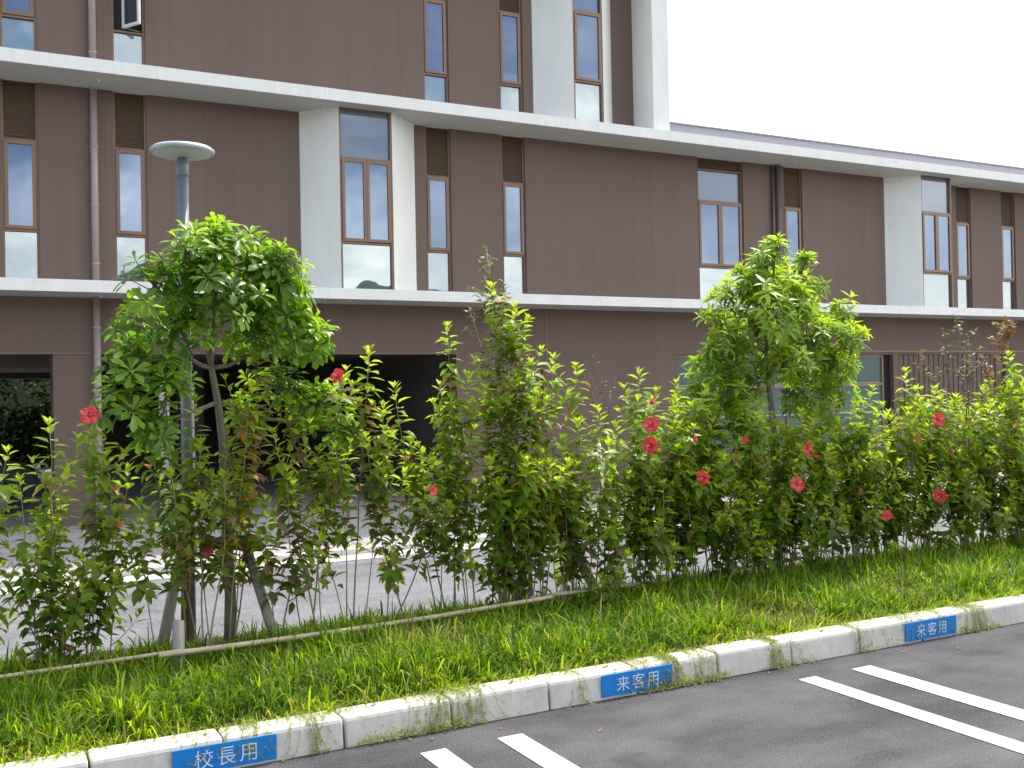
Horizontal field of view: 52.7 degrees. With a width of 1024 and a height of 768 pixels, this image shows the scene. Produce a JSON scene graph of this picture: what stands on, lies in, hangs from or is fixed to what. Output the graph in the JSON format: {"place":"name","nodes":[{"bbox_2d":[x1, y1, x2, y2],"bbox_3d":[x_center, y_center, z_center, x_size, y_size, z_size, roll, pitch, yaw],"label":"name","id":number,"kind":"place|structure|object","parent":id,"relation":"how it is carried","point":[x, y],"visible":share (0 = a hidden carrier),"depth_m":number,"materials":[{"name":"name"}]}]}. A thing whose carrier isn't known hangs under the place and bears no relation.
{"place":"outdoors","nodes":[
{"label":"outdoors","id":0,"kind":"place"},
{"bbox_2d":[0,379,50,465],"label":"planted bank","id":1,"kind":"structure","parent":0,"point":[23,399],"depth_m":32.24,"materials":[{"name":"green plant"}]},
{"bbox_2d":[0,461,1002,577],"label":"paving","id":2,"kind":"structure","parent":0,"point":[135,489],"depth_m":17.00,"materials":[{"name":"grey brick"}]},
{"bbox_2d":[0,379,47,464],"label":"evergreen shrub","id":3,"kind":"object","parent":2,"relation":"on","point":[6,411],"visible":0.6,"depth_m":30.44,"materials":[{"name":"green plant"}]},
{"bbox_2d":[0,460,48,514],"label":"parked car","id":4,"kind":"object","parent":2,"relation":"on","point":[32,479],"visible":0.5,"depth_m":18.16,"materials":[{"name":"grey paint"}]},
{"bbox_2d":[3,379,50,467],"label":"evergreen shrub","id":5,"kind":"object","parent":2,"relation":"on","point":[41,423],"visible":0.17,"depth_m":30.59,"materials":[{"name":"green plant"}]},
{"bbox_2d":[158,385,231,523],"bbox_3d":[-5.012,1.100,16.439,1.145,2.195,0.237,-1,-1,-10],"label":"metal stand","id":6,"kind":"object","parent":2,"relation":"on","point":[161,398],"visible":0.09,"depth_m":16.28,"materials":[{"name":"metal"}]},
{"bbox_2d":[0,0,1023,526],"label":"school building","id":7,"kind":"structure","parent":2,"relation":"on","point":[388,168],"depth_m":19.69,"materials":[{"name":"brown paint"}]},
{"bbox_2d":[0,0,36,50],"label":"window","id":8,"kind":"structure","parent":7,"relation":"in","point":[17,17],"depth_m":16.05,"materials":[{"name":"glass"}]},
{"bbox_2d":[0,79,39,277],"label":"window","id":9,"kind":"structure","parent":7,"relation":"in","point":[19,99],"depth_m":16.02,"materials":[{"name":"glass"}]},
{"bbox_2d":[111,0,144,64],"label":"window","id":10,"kind":"structure","parent":7,"relation":"in","point":[127,16],"depth_m":16.78,"materials":[{"name":"glass"}]},
{"bbox_2d":[113,92,148,281],"bbox_3d":[-6.203,-3.138,16.786,0.510,3.158,0.118,-1,-1,-28],"label":"window","id":11,"kind":"structure","parent":7,"relation":"in","point":[129,110],"depth_m":16.77,"materials":[{"name":"glass"}]},
{"bbox_2d":[332,382,364,483],"bbox_3d":[-3.644,1.129,23.018,0.700,2.350,0.120,-1,-1,-28],"label":"service door","id":12,"kind":"structure","parent":7,"relation":"in","point":[354,466],"depth_m":23.01,"materials":[{"name":"grey"}]},
{"bbox_2d":[338,107,393,289],"bbox_3d":[-2.548,-3.198,18.014,0.966,3.158,0.118,-1,-1,-28],"label":"window","id":13,"kind":"structure","parent":7,"relation":"in","point":[365,138],"depth_m":18.00,"materials":[{"name":"glass"}]},
{"bbox_2d":[423,0,448,102],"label":"window","id":14,"kind":"structure","parent":7,"relation":"in","point":[435,49],"depth_m":19.35,"materials":[{"name":"glass"}]},
{"bbox_2d":[425,127,451,290],"bbox_3d":[-1.398,-3.209,19.335,0.510,3.158,0.118,-1,-1,-28],"label":"window","id":15,"kind":"structure","parent":7,"relation":"in","point":[437,154],"depth_m":19.33,"materials":[{"name":"glass"}]},
{"bbox_2d":[498,0,522,111],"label":"window","id":16,"kind":"structure","parent":7,"relation":"in","point":[510,48],"depth_m":20.10,"materials":[{"name":"glass"}]},
{"bbox_2d":[501,135,525,293],"bbox_3d":[0.007,-3.230,20.079,0.510,3.158,0.118,-1,-1,-28],"label":"window","id":17,"kind":"structure","parent":7,"relation":"in","point":[512,150],"depth_m":20.08,"materials":[{"name":"glass"}]},
{"bbox_2d":[520,370,542,422],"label":"window","id":18,"kind":"structure","parent":7,"relation":"in","point":[537,379],"depth_m":20.25,"materials":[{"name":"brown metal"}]},
{"bbox_2d":[572,0,603,121],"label":"window","id":19,"kind":"structure","parent":7,"relation":"in","point":[587,14],"depth_m":20.19,"materials":[{"name":"glass"}]},
{"bbox_2d":[697,157,742,299],"bbox_3d":[4.508,-3.296,22.466,1.240,3.158,0.118,-1,-1,-28],"label":"window","id":20,"kind":"structure","parent":7,"relation":"in","point":[719,181],"depth_m":22.43,"materials":[{"name":"glass"}]},
{"bbox_2d":[678,355,884,455],"bbox_3d":[6.183,0.451,23.327,6.128,2.226,0.080,-1,-1,-28],"label":"window","id":21,"kind":"structure","parent":7,"relation":"in","point":[872,372],"depth_m":24.17,"materials":[{"name":"glass"}]},
{"bbox_2d":[784,167,802,281],"bbox_3d":[6.345,-3.323,23.441,0.540,3.158,0.118,-1,-1,-28],"label":"window","id":22,"kind":"structure","parent":7,"relation":"in","point":[792,177],"depth_m":23.45,"materials":[{"name":"glass"}]},
{"bbox_2d":[921,175,952,306],"bbox_3d":[10.146,-3.385,24.746,1.036,3.158,0.118,-1,-1,-28],"label":"window","id":23,"kind":"structure","parent":7,"relation":"in","point":[935,191],"depth_m":24.75,"materials":[{"name":"glass"}]},
{"bbox_2d":[955,186,970,307],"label":"window","id":24,"kind":"structure","parent":7,"relation":"in","point":[962,193],"depth_m":26.11,"materials":[{"name":"glass"}]},
{"bbox_2d":[1001,191,1015,308],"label":"window","id":25,"kind":"structure","parent":7,"relation":"in","point":[1007,222],"depth_m":26.92,"materials":[{"name":"glass"}]},
{"bbox_2d":[835,471,1006,489],"bbox_3d":[8.177,1.985,20.710,4.370,0.240,2.500,-1,-1,-28],"label":"entrance apron","id":26,"kind":"object","parent":2,"relation":"on","point":[932,478],"visible":0.02,"depth_m":20.39,"materials":[{"name":"grey concrete"}]},
{"bbox_2d":[0,506,1022,660],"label":"road","id":27,"kind":"structure","parent":0,"point":[420,590],"depth_m":10.44,"materials":[{"name":"grey asphalt"}]},
{"bbox_2d":[0,527,1023,767],"bbox_3d":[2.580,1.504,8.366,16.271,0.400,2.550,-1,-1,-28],"label":"grass","id":28,"kind":"structure","parent":0,"point":[115,703],"depth_m":6.34,"materials":[{"name":"green plant"}]},
{"bbox_2d":[0,444,34,646],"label":"hibiscus bush","id":29,"kind":"object","parent":28,"relation":"on","point":[6,491],"visible":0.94,"depth_m":5.88,"materials":[{"name":"green plant"}]},
{"bbox_2d":[0,415,95,669],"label":"hibiscus bush","id":30,"kind":"object","parent":28,"relation":"on","point":[45,574],"visible":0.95,"depth_m":5.99,"materials":[{"name":"green plant"}]},
{"bbox_2d":[48,406,151,658],"bbox_3d":[-2.486,0.958,6.208,0.583,1.656,0.653,-1,-1,33],"label":"hibiscus bush","id":31,"kind":"object","parent":28,"relation":"on","point":[99,565],"visible":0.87,"depth_m":6.15,"materials":[{"name":"green plant"}]},
{"bbox_2d":[95,368,212,649],"bbox_3d":[-2.154,0.839,6.379,0.612,1.883,0.763,-1,-1,18],"label":"hibiscus bush","id":32,"kind":"object","parent":28,"relation":"on","point":[170,516],"visible":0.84,"depth_m":6.33,"materials":[{"name":"green plant"}]},
{"bbox_2d":[167,456,231,528],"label":"cut branch","id":33,"kind":"object","parent":32,"relation":"attached to","point":[201,490],"visible":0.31,"depth_m":6.54,"materials":[{"name":"wood"}]},
{"bbox_2d":[172,620,184,675],"bbox_3d":[-1.970,1.627,6.107,0.070,0.450,0.070,-1,-1,-28],"label":"short post","id":34,"kind":"object","parent":28,"relation":"on","point":[178,636],"visible":0.55,"depth_m":6.08,"materials":[{"name":"white metal"}]},
{"bbox_2d":[0,649,181,678],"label":"bamboo pole","id":35,"kind":"object","parent":34,"relation":"attached to","point":[59,668],"visible":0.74,"depth_m":5.82,"materials":[{"name":"beige wood"}]},
{"bbox_2d":[157,595,553,658],"bbox_3d":[-0.879,1.563,6.718,2.763,0.055,0.038,-1,-1,-32],"label":"bamboo pole","id":36,"kind":"object","parent":34,"relation":"attached to","point":[259,641],"visible":0.82,"depth_m":6.48,"materials":[{"name":"beige wood"}]},
{"bbox_2d":[149,141,214,641],"bbox_3d":[-2.216,0.099,7.030,0.428,3.472,0.428,-1,-1,-28],"label":"street lamp","id":37,"kind":"object","parent":28,"relation":"on","point":[182,154],"visible":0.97,"depth_m":7.00,"materials":[{"name":"grey metal"}]},
{"bbox_2d":[156,393,247,654],"bbox_3d":[-1.904,0.915,6.448,0.490,1.723,0.456,-1,-1,35],"label":"hibiscus bush","id":38,"kind":"object","parent":28,"relation":"on","point":[200,529],"visible":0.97,"depth_m":6.44,"materials":[{"name":"green plant"}]},
{"bbox_2d":[157,525,277,650],"bbox_3d":[-1.892,1.383,6.744,0.867,0.914,0.272,-1,-1,-5],"label":"support","id":39,"kind":"object","parent":28,"relation":"on","point":[166,623],"visible":0.28,"depth_m":6.72,"materials":[{"name":"wood"}]},
{"bbox_2d":[89,211,368,641],"bbox_3d":[-1.745,0.370,6.685,1.906,2.907,1.073,-1,-1,-28],"label":"broadleaf tree","id":40,"kind":"object","parent":28,"relation":"on","point":[209,269],"visible":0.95,"depth_m":6.54,"materials":[{"name":"green plant"}]},
{"bbox_2d":[183,350,287,643],"bbox_3d":[-1.827,0.778,6.713,0.671,1.999,0.795,-1,-1,-28],"label":"hibiscus bush","id":41,"kind":"object","parent":28,"relation":"on","point":[255,542],"visible":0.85,"depth_m":6.64,"materials":[{"name":"green plant"}]},
{"bbox_2d":[257,393,349,632],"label":"hibiscus bush","id":42,"kind":"object","parent":28,"relation":"on","point":[306,545],"visible":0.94,"depth_m":6.75,"materials":[{"name":"green plant"}]},
{"bbox_2d":[294,364,362,624],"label":"hibiscus bush","id":43,"kind":"object","parent":28,"relation":"on","point":[339,377],"visible":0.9,"depth_m":6.85,"materials":[{"name":"green plant"}]},
{"bbox_2d":[330,344,414,622],"bbox_3d":[-0.951,0.743,7.194,0.581,2.045,0.826,-1,-1,-28],"label":"hibiscus bush","id":44,"kind":"object","parent":28,"relation":"on","point":[390,575],"visible":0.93,"depth_m":7.09,"materials":[{"name":"green plant"}]},
{"bbox_2d":[381,381,463,618],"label":"hibiscus bush","id":45,"kind":"object","parent":28,"relation":"on","point":[426,507],"visible":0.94,"depth_m":7.24,"materials":[{"name":"green plant"}]},
{"bbox_2d":[414,320,492,606],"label":"hibiscus bush","id":46,"kind":"object","parent":28,"relation":"on","point":[459,436],"visible":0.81,"depth_m":7.32,"materials":[{"name":"green plant"}]},
{"bbox_2d":[461,245,523,600],"bbox_3d":[-0.142,0.363,7.708,0.520,2.778,0.338,-1,-1,-28],"label":"sapling","id":47,"kind":"object","parent":28,"relation":"on","point":[492,314],"visible":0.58,"depth_m":7.69,"materials":[{"name":"plant"}]},
{"bbox_2d":[443,337,553,611],"bbox_3d":[-0.033,0.698,7.464,0.626,2.105,0.951,-1,-1,21],"label":"hibiscus bush","id":48,"kind":"object","parent":28,"relation":"on","point":[496,500],"visible":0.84,"depth_m":7.41,"materials":[{"name":"green plant"}]},
{"bbox_2d":[515,344,519,598],"bbox_3d":[0.044,0.748,7.729,0.044,2.100,0.027,-1,-1,-28],"label":"cane stake","id":49,"kind":"object","parent":28,"relation":"on","point":[517,429],"visible":0.22,"depth_m":7.72,"materials":[{"name":"brown"}]},
{"bbox_2d":[482,280,581,612],"bbox_3d":[0.164,0.490,7.580,0.762,2.513,0.891,-1,-1,-5],"label":"hibiscus bush","id":50,"kind":"object","parent":28,"relation":"on","point":[532,543],"visible":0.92,"depth_m":7.50,"materials":[{"name":"green plant"}]},
{"bbox_2d":[510,530,600,607],"bbox_3d":[0.331,1.430,7.970,0.829,0.761,0.253,-1,-1,-16],"label":"support","id":51,"kind":"object","parent":28,"relation":"on","point":[586,581],"visible":0.04,"depth_m":7.99,"materials":[{"name":"wood"}]},
{"bbox_2d":[524,351,626,605],"bbox_3d":[0.517,0.745,7.760,0.786,1.995,0.879,-1,-1,23],"label":"hibiscus bush","id":52,"kind":"object","parent":28,"relation":"on","point":[582,528],"visible":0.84,"depth_m":7.70,"materials":[{"name":"green plant"}]},
{"bbox_2d":[585,343,617,578],"bbox_3d":[0.718,0.703,8.152,0.351,2.071,0.284,-1,-1,-28],"label":"sapling","id":53,"kind":"object","parent":28,"relation":"on","point":[610,396],"visible":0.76,"depth_m":8.13,"materials":[{"name":"green plant"}]},
{"bbox_2d":[576,403,662,597],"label":"hibiscus bush","id":54,"kind":"object","parent":28,"relation":"on","point":[612,536],"visible":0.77,"depth_m":7.83,"materials":[{"name":"green plant"}]},
{"bbox_2d":[586,366,684,591],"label":"hibiscus bush","id":55,"kind":"object","parent":28,"relation":"on","point":[643,449],"visible":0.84,"depth_m":8.01,"materials":[{"name":"green plant"}]},
{"bbox_2d":[529,556,801,598],"bbox_3d":[1.322,1.540,8.245,2.802,0.052,0.031,-1,-1,-32],"label":"bamboo pole","id":56,"kind":"object","parent":28,"relation":"on","point":[585,590],"visible":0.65,"depth_m":7.91,"materials":[{"name":"beige wood"}]},
{"bbox_2d":[635,377,733,585],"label":"hibiscus bush","id":57,"kind":"object","parent":28,"relation":"on","point":[688,503],"visible":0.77,"depth_m":8.16,"materials":[{"name":"green plant"}]},
{"bbox_2d":[664,395,775,587],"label":"hibiscus bush","id":58,"kind":"object","parent":28,"relation":"on","point":[736,523],"visible":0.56,"depth_m":8.31,"materials":[{"name":"green plant"}]},
{"bbox_2d":[714,391,804,578],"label":"hibiscus bush","id":59,"kind":"object","parent":28,"relation":"on","point":[766,516],"visible":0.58,"depth_m":8.46,"materials":[{"name":"green plant"}]},
{"bbox_2d":[671,232,872,570],"bbox_3d":[2.368,0.227,9.019,2.255,3.077,1.254,-1,-1,-28],"label":"broadleaf tree","id":60,"kind":"object","parent":28,"relation":"on","point":[785,292],"visible":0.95,"depth_m":8.83,"materials":[{"name":"green plant"}]},
{"bbox_2d":[754,404,836,576],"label":"hibiscus bush","id":61,"kind":"object","parent":28,"relation":"on","point":[792,536],"visible":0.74,"depth_m":8.68,"materials":[{"name":"green plant"}]},
{"bbox_2d":[780,394,875,570],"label":"hibiscus bush","id":62,"kind":"object","parent":28,"relation":"on","point":[834,532],"visible":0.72,"depth_m":8.87,"materials":[{"name":"green plant"}]},
{"bbox_2d":[808,383,906,563],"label":"hibiscus bush","id":63,"kind":"object","parent":28,"relation":"on","point":[870,524],"visible":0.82,"depth_m":9.07,"materials":[{"name":"green plant"}]},
{"bbox_2d":[857,405,947,559],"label":"hibiscus bush","id":64,"kind":"object","parent":28,"relation":"on","point":[940,495],"visible":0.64,"depth_m":9.28,"materials":[{"name":"green plant"}]},
{"bbox_2d":[876,366,963,554],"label":"hibiscus bush","id":65,"kind":"object","parent":28,"relation":"on","point":[937,464],"visible":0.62,"depth_m":9.51,"materials":[{"name":"green plant"}]},
{"bbox_2d":[915,313,984,537],"bbox_3d":[4.315,0.498,10.046,0.859,2.373,0.405,-1,-1,-28],"label":"sapling","id":66,"kind":"object","parent":28,"relation":"on","point":[968,391],"visible":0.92,"depth_m":10.05,"materials":[{"name":"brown plant"}]},
{"bbox_2d":[913,392,1005,551],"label":"hibiscus bush","id":67,"kind":"object","parent":28,"relation":"on","point":[964,463],"visible":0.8,"depth_m":9.64,"materials":[{"name":"green plant"}]},
{"bbox_2d":[948,379,1023,542],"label":"hibiscus bush","id":68,"kind":"object","parent":28,"relation":"on","point":[1006,503],"visible":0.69,"depth_m":9.92,"materials":[{"name":"green plant"}]},
{"bbox_2d":[978,315,1017,433],"bbox_3d":[4.905,0.494,10.357,0.291,2.365,0.678,-2,-1,43],"label":"sapling","id":69,"kind":"object","parent":28,"relation":"on","point":[1008,337],"visible":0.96,"depth_m":10.38,"materials":[{"name":"brown plant"}]},
{"bbox_2d":[983,350,1023,542],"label":"hibiscus bush","id":70,"kind":"object","parent":28,"relation":"on","point":[1015,404],"visible":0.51,"depth_m":10.19,"materials":[{"name":"green plant"}]},
{"bbox_2d":[587,443,613,515],"bbox_3d":[1.454,1.483,16.083,0.562,1.179,0.180,-1,-1,-28],"label":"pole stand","id":71,"kind":"object","parent":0,"point":[598,450],"visible":0.12,"depth_m":16.00,"materials":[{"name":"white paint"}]},
{"bbox_2d":[240,622,1023,767],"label":"parking lot","id":72,"kind":"structure","parent":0,"point":[781,717],"depth_m":5.46,"materials":[{"name":"grey asphalt"}]},
{"bbox_2d":[0,751,87,767],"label":"kerb stone","id":73,"kind":"object","parent":72,"relation":"on","point":[78,760],"visible":0.88,"depth_m":4.67,"materials":[{"name":"concrete"}]},
{"bbox_2d":[87,728,221,767],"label":"kerb stone","id":74,"kind":"object","parent":72,"relation":"on","point":[147,754],"visible":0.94,"depth_m":4.83,"materials":[{"name":"concrete"}]},
{"bbox_2d":[172,733,276,767],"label":"kerb sign","id":75,"kind":"object","parent":74,"relation":"attached to","point":[213,760],"visible":1,"depth_m":4.95,"materials":[{"name":"blue paint"}]},
{"bbox_2d":[218,710,342,767],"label":"kerb stone","id":76,"kind":"object","parent":72,"relation":"on","point":[280,728],"visible":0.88,"depth_m":5.14,"materials":[{"name":"concrete"}]},
{"bbox_2d":[335,692,450,746],"bbox_3d":[-0.623,1.866,5.454,0.587,0.349,0.187,-1,-1,-28],"label":"kerb stone","id":77,"kind":"object","parent":72,"relation":"on","point":[364,719],"visible":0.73,"depth_m":5.37,"materials":[{"name":"concrete"}]},
{"bbox_2d":[420,748,472,767],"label":"painted line","id":78,"kind":"object","parent":72,"relation":"on","point":[443,758],"visible":1,"depth_m":5.03,"materials":[{"name":"white paint"}]},
{"bbox_2d":[440,675,548,726],"bbox_3d":[-0.093,1.855,5.735,0.587,0.355,0.187,-1,-1,-28],"label":"kerb stone","id":79,"kind":"object","parent":72,"relation":"on","point":[529,695],"visible":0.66,"depth_m":5.68,"materials":[{"name":"concrete"}]},
{"bbox_2d":[498,733,579,767],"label":"painted line","id":80,"kind":"object","parent":72,"relation":"on","point":[535,751],"visible":1,"depth_m":5.10,"materials":[{"name":"white paint"}]},
{"bbox_2d":[536,662,636,708],"bbox_3d":[0.437,1.850,6.016,0.587,0.351,0.187,-1,-1,-28],"label":"kerb stone","id":81,"kind":"object","parent":72,"relation":"on","point":[563,689],"visible":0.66,"depth_m":5.91,"materials":[{"name":"concrete"}]},
{"bbox_2d":[622,648,717,692],"bbox_3d":[0.967,1.842,6.297,0.587,0.351,0.187,-1,-1,-28],"label":"kerb stone","id":82,"kind":"object","parent":72,"relation":"on","point":[684,660],"visible":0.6,"depth_m":6.28,"materials":[{"name":"concrete"}]},
{"bbox_2d":[170,601,1005,767],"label":"creeping weeds","id":83,"kind":"object","parent":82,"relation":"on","point":[666,656],"visible":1,"depth_m":5.99,"materials":[{"name":"green plant"}]},
{"bbox_2d":[601,664,672,697],"bbox_3d":[0.738,1.742,6.068,0.500,0.124,0.010,-1,-1,-28],"label":"kerb sign","id":84,"kind":"object","parent":82,"relation":"attached to","point":[610,687],"visible":1,"depth_m":6.05,"materials":[{"name":"blue"}]},
{"bbox_2d":[701,636,790,677],"bbox_3d":[1.497,1.831,6.578,0.587,0.356,0.187,-1,-1,-28],"label":"kerb stone","id":85,"kind":"object","parent":72,"relation":"on","point":[738,658],"visible":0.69,"depth_m":6.50,"materials":[{"name":"concrete"}]},
{"bbox_2d":[775,625,858,663],"bbox_3d":[2.027,1.825,6.859,0.587,0.352,0.187,-1,-1,-28],"label":"kerb stone","id":86,"kind":"object","parent":72,"relation":"on","point":[830,643],"visible":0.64,"depth_m":6.79,"materials":[{"name":"concrete"}]},
{"bbox_2d":[841,614,921,651],"bbox_3d":[2.557,1.816,7.140,0.587,0.355,0.187,-1,-1,-28],"label":"kerb stone","id":87,"kind":"object","parent":72,"relation":"on","point":[894,627],"visible":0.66,"depth_m":7.05,"materials":[{"name":"concrete"}]},
{"bbox_2d":[799,676,1023,753],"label":"painted line","id":88,"kind":"object","parent":72,"relation":"on","point":[986,736],"visible":1,"depth_m":5.56,"materials":[{"name":"white paint"}]},
{"bbox_2d":[853,665,1023,720],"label":"painted line","id":89,"kind":"object","parent":72,"relation":"on","point":[991,705],"visible":1,"depth_m":5.97,"materials":[{"name":"white paint"}]},
{"bbox_2d":[903,606,979,639],"bbox_3d":[3.087,1.810,7.421,0.587,0.352,0.187,-1,-1,-28],"label":"kerb stone","id":90,"kind":"object","parent":72,"relation":"on","point":[956,612],"visible":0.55,"depth_m":7.40,"materials":[{"name":"concrete"}]},
{"bbox_2d":[905,615,956,641],"bbox_3d":[2.936,1.711,7.234,0.510,0.128,0.010,-1,-1,-28],"label":"kerb sign","id":91,"kind":"object","parent":90,"relation":"attached to","point":[929,624],"visible":1,"depth_m":7.23,"materials":[{"name":"blue"}]},
{"bbox_2d":[965,596,1023,629],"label":"kerb stone","id":92,"kind":"object","parent":72,"relation":"on","point":[1009,610],"visible":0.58,"depth_m":7.63,"materials":[{"name":"concrete"}]},
{"bbox_2d":[667,0,1023,387],"label":"sky","id":93,"kind":"structure","parent":0,"point":[942,78],"materials":[{"name":"white"}]},
{"label":"ground","id":94,"kind":"structure","parent":0,"visible":0},
{"bbox_2d":[0,492,1004,594],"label":"road kerb","id":95,"kind":"structure","parent":94,"relation":"on","point":[361,555],"depth_m":12.80,"materials":[{"name":"grey concrete"}]}
]}

